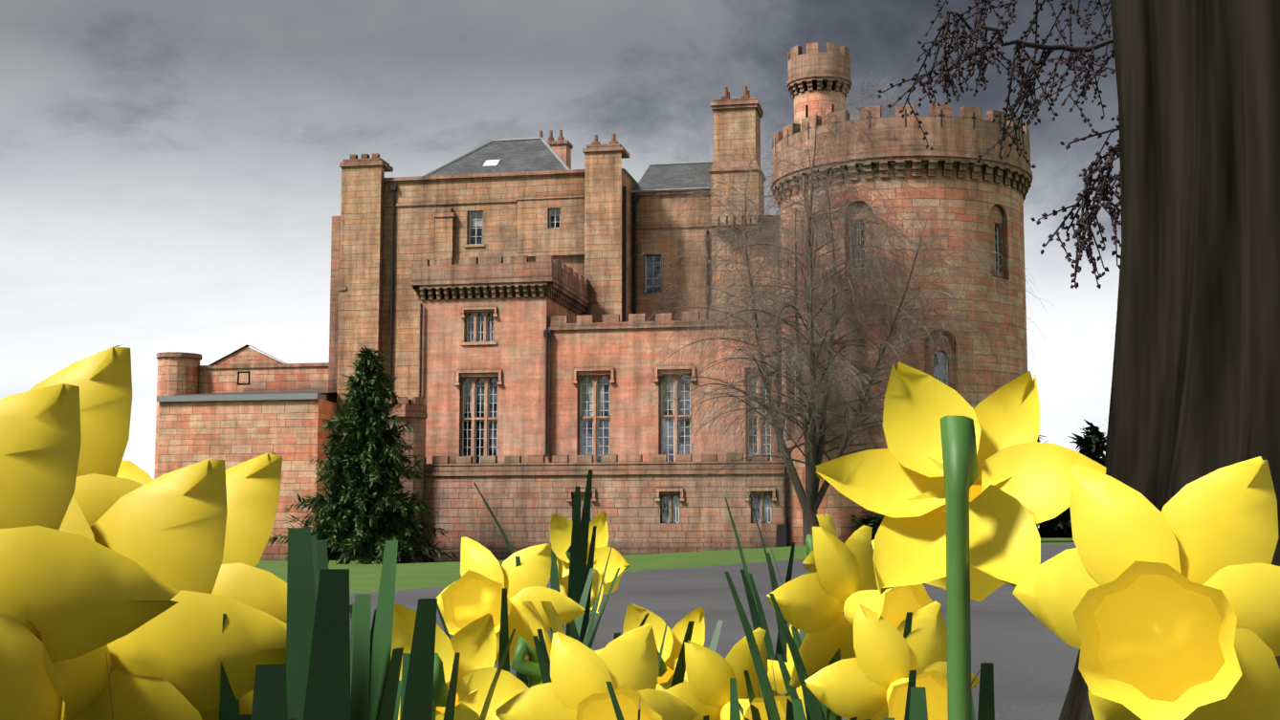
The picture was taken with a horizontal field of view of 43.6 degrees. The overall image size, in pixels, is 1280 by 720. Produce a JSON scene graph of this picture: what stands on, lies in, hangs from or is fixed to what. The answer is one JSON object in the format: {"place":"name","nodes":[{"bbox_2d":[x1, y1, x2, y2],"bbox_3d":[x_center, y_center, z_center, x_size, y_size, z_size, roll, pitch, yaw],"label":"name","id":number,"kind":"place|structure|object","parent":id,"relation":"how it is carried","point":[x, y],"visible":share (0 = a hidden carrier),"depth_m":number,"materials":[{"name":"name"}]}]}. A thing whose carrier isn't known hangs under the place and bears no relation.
{"place":"outdoors","nodes":[
{"label":"outdoors","id":0,"kind":"place"},
{"bbox_2d":[0,0,1121,528],"label":"sky","id":1,"kind":"structure","parent":0,"point":[170,171],"materials":[{"name":"grey"}]},
{"bbox_2d":[255,537,1074,594],"bbox_3d":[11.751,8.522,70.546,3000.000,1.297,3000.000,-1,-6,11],"label":"lawn","id":2,"kind":"structure","parent":0,"point":[364,578],"depth_m":18.96,"materials":[{"name":"green plant"}]},
{"bbox_2d":[267,343,459,564],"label":"conifer tree","id":3,"kind":"object","parent":2,"relation":"on","point":[361,513],"visible":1,"depth_m":67.35,"materials":[{"name":"green plant"}]},
{"bbox_2d":[154,86,792,563],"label":"castle main ranges","id":4,"kind":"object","parent":2,"relation":"on","point":[483,295],"visible":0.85,"depth_m":78.90,"materials":[{"name":"stone"}]},
{"bbox_2d":[598,60,1054,546],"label":"bare tree","id":5,"kind":"object","parent":2,"relation":"on","point":[811,497],"visible":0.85,"depth_m":64.31,"materials":[{"name":"brown plant"}]},
{"bbox_2d":[843,511,882,540],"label":"shrub stems","id":6,"kind":"object","parent":2,"relation":"on","point":[874,523],"visible":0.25,"depth_m":64.46,"materials":[{"name":"green plant"}]},
{"bbox_2d":[1036,435,1072,538],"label":"tree","id":7,"kind":"object","parent":2,"relation":"on","point":[1049,529],"visible":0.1,"depth_m":136.10,"materials":[{"name":"green plant"}]},
{"bbox_2d":[1038,419,1106,538],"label":"tree","id":8,"kind":"object","parent":2,"relation":"on","point":[1092,444],"visible":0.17,"depth_m":141.34,"materials":[{"name":"green plant"}]},
{"bbox_2d":[349,543,1079,719],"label":"road","id":9,"kind":"structure","parent":0,"point":[1023,649],"depth_m":6.13,"materials":[{"name":"grey asphalt"}]},
{"bbox_2d":[771,42,1032,546],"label":"castle tower","id":10,"kind":"structure","parent":0,"point":[991,182],"depth_m":67.14,"materials":[{"name":"stone"}]},
{"bbox_2d":[877,0,1279,719],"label":"tree","id":11,"kind":"object","parent":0,"point":[1195,391],"depth_m":1.50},
{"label":"verge earth","id":12,"kind":"structure","parent":0,"visible":0},
{"bbox_2d":[29,344,143,528],"bbox_3d":[-0.186,0.207,0.393,0.164,0.420,0.094,-5,-8,40],"label":"daffodil","id":13,"kind":"object","parent":12,"relation":"on","point":[102,380],"visible":0.12,"depth_m":0.39,"materials":[{"name":"yellow plant"}]},
{"bbox_2d":[0,382,179,719],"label":"daffodil","id":14,"kind":"object","parent":12,"relation":"on","point":[70,596],"visible":0.95,"depth_m":0.32,"materials":[{"name":"yellow plant"}]},
{"bbox_2d":[29,456,286,719],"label":"daffodil","id":15,"kind":"object","parent":12,"relation":"on","point":[168,528],"visible":0.44,"depth_m":0.35,"materials":[{"name":"yellow plant"}]},
{"bbox_2d":[116,452,286,719],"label":"daffodil","id":16,"kind":"object","parent":12,"relation":"on","point":[253,485],"visible":0.04,"depth_m":0.44,"materials":[{"name":"yellow plant"}]},
{"bbox_2d":[349,602,529,719],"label":"daffodil","id":17,"kind":"object","parent":12,"relation":"on","point":[471,682],"visible":0.62,"depth_m":1.07,"materials":[{"name":"yellow plant"}]},
{"bbox_2d":[436,536,595,681],"bbox_3d":[-0.073,0.337,1.356,0.237,0.371,0.125,4,-8,-34],"label":"daffodil","id":18,"kind":"object","parent":12,"relation":"on","point":[473,593],"visible":0.67,"depth_m":1.33,"materials":[{"name":"yellow plant"}]},
{"bbox_2d":[105,528,975,719],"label":"daffodil leaf clumps","id":19,"kind":"object","parent":12,"relation":"on","point":[333,669],"visible":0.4,"depth_m":0.34,"materials":[{"name":"green plant"}]},
{"bbox_2d":[437,568,649,688],"bbox_3d":[-0.068,0.338,1.256,0.162,0.345,0.130,-1,-6,11],"label":"daffodil","id":20,"kind":"object","parent":12,"relation":"on","point":[529,668],"visible":0.31,"depth_m":1.26,"materials":[{"name":"yellow plant"}]},
{"bbox_2d":[473,469,630,643],"bbox_3d":[-0.086,0.350,1.818,0.137,0.443,0.223,-2,-6,17],"label":"daffodil","id":21,"kind":"object","parent":12,"relation":"on","point":[580,548],"visible":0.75,"depth_m":1.85,"materials":[{"name":"yellow plant"}]},
{"bbox_2d":[495,623,698,719],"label":"daffodil","id":22,"kind":"object","parent":12,"relation":"on","point":[576,675],"visible":0.96,"depth_m":1.03,"materials":[{"name":"yellow plant"}]},
{"bbox_2d":[569,602,705,691],"bbox_3d":[0.003,0.359,1.305,0.149,0.314,0.234,-1,-6,11],"label":"daffodil","id":23,"kind":"object","parent":12,"relation":"on","point":[669,642],"visible":0.12,"depth_m":1.38,"materials":[{"name":"yellow plant"}]},
{"bbox_2d":[549,620,792,719],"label":"daffodil","id":24,"kind":"object","parent":12,"relation":"on","point":[704,691],"visible":0.62,"depth_m":1.21,"materials":[{"name":"yellow plant"}]},
{"bbox_2d":[724,491,874,696],"bbox_3d":[0.203,0.373,1.953,0.204,0.427,0.124,1,-6,-7],"label":"daffodil","id":25,"kind":"object","parent":12,"relation":"on","point":[827,523],"visible":0.21,"depth_m":1.93,"materials":[{"name":"green plant"}]},
{"bbox_2d":[767,624,841,719],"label":"daffodil","id":26,"kind":"object","parent":12,"relation":"on","point":[781,689],"visible":0.08,"depth_m":1.44,"materials":[{"name":"yellow plant"}]},
{"bbox_2d":[724,471,933,719],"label":"daffodil","id":27,"kind":"object","parent":12,"relation":"on","point":[814,606],"visible":0.65,"depth_m":1.16,"materials":[{"name":"yellow plant"}]},
{"bbox_2d":[738,594,980,719],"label":"daffodil","id":28,"kind":"object","parent":12,"relation":"on","point":[871,681],"visible":0.79,"depth_m":1.11,"materials":[{"name":"yellow plant"}]},
{"bbox_2d":[792,361,1105,719],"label":"daffodil","id":29,"kind":"object","parent":12,"relation":"on","point":[959,492],"visible":0.96,"depth_m":0.55,"materials":[{"name":"yellow plant"}]},
{"bbox_2d":[1012,456,1279,719],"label":"daffodil","id":30,"kind":"object","parent":12,"relation":"on","point":[1148,608],"visible":1,"depth_m":0.45,"materials":[{"name":"yellow plant"}]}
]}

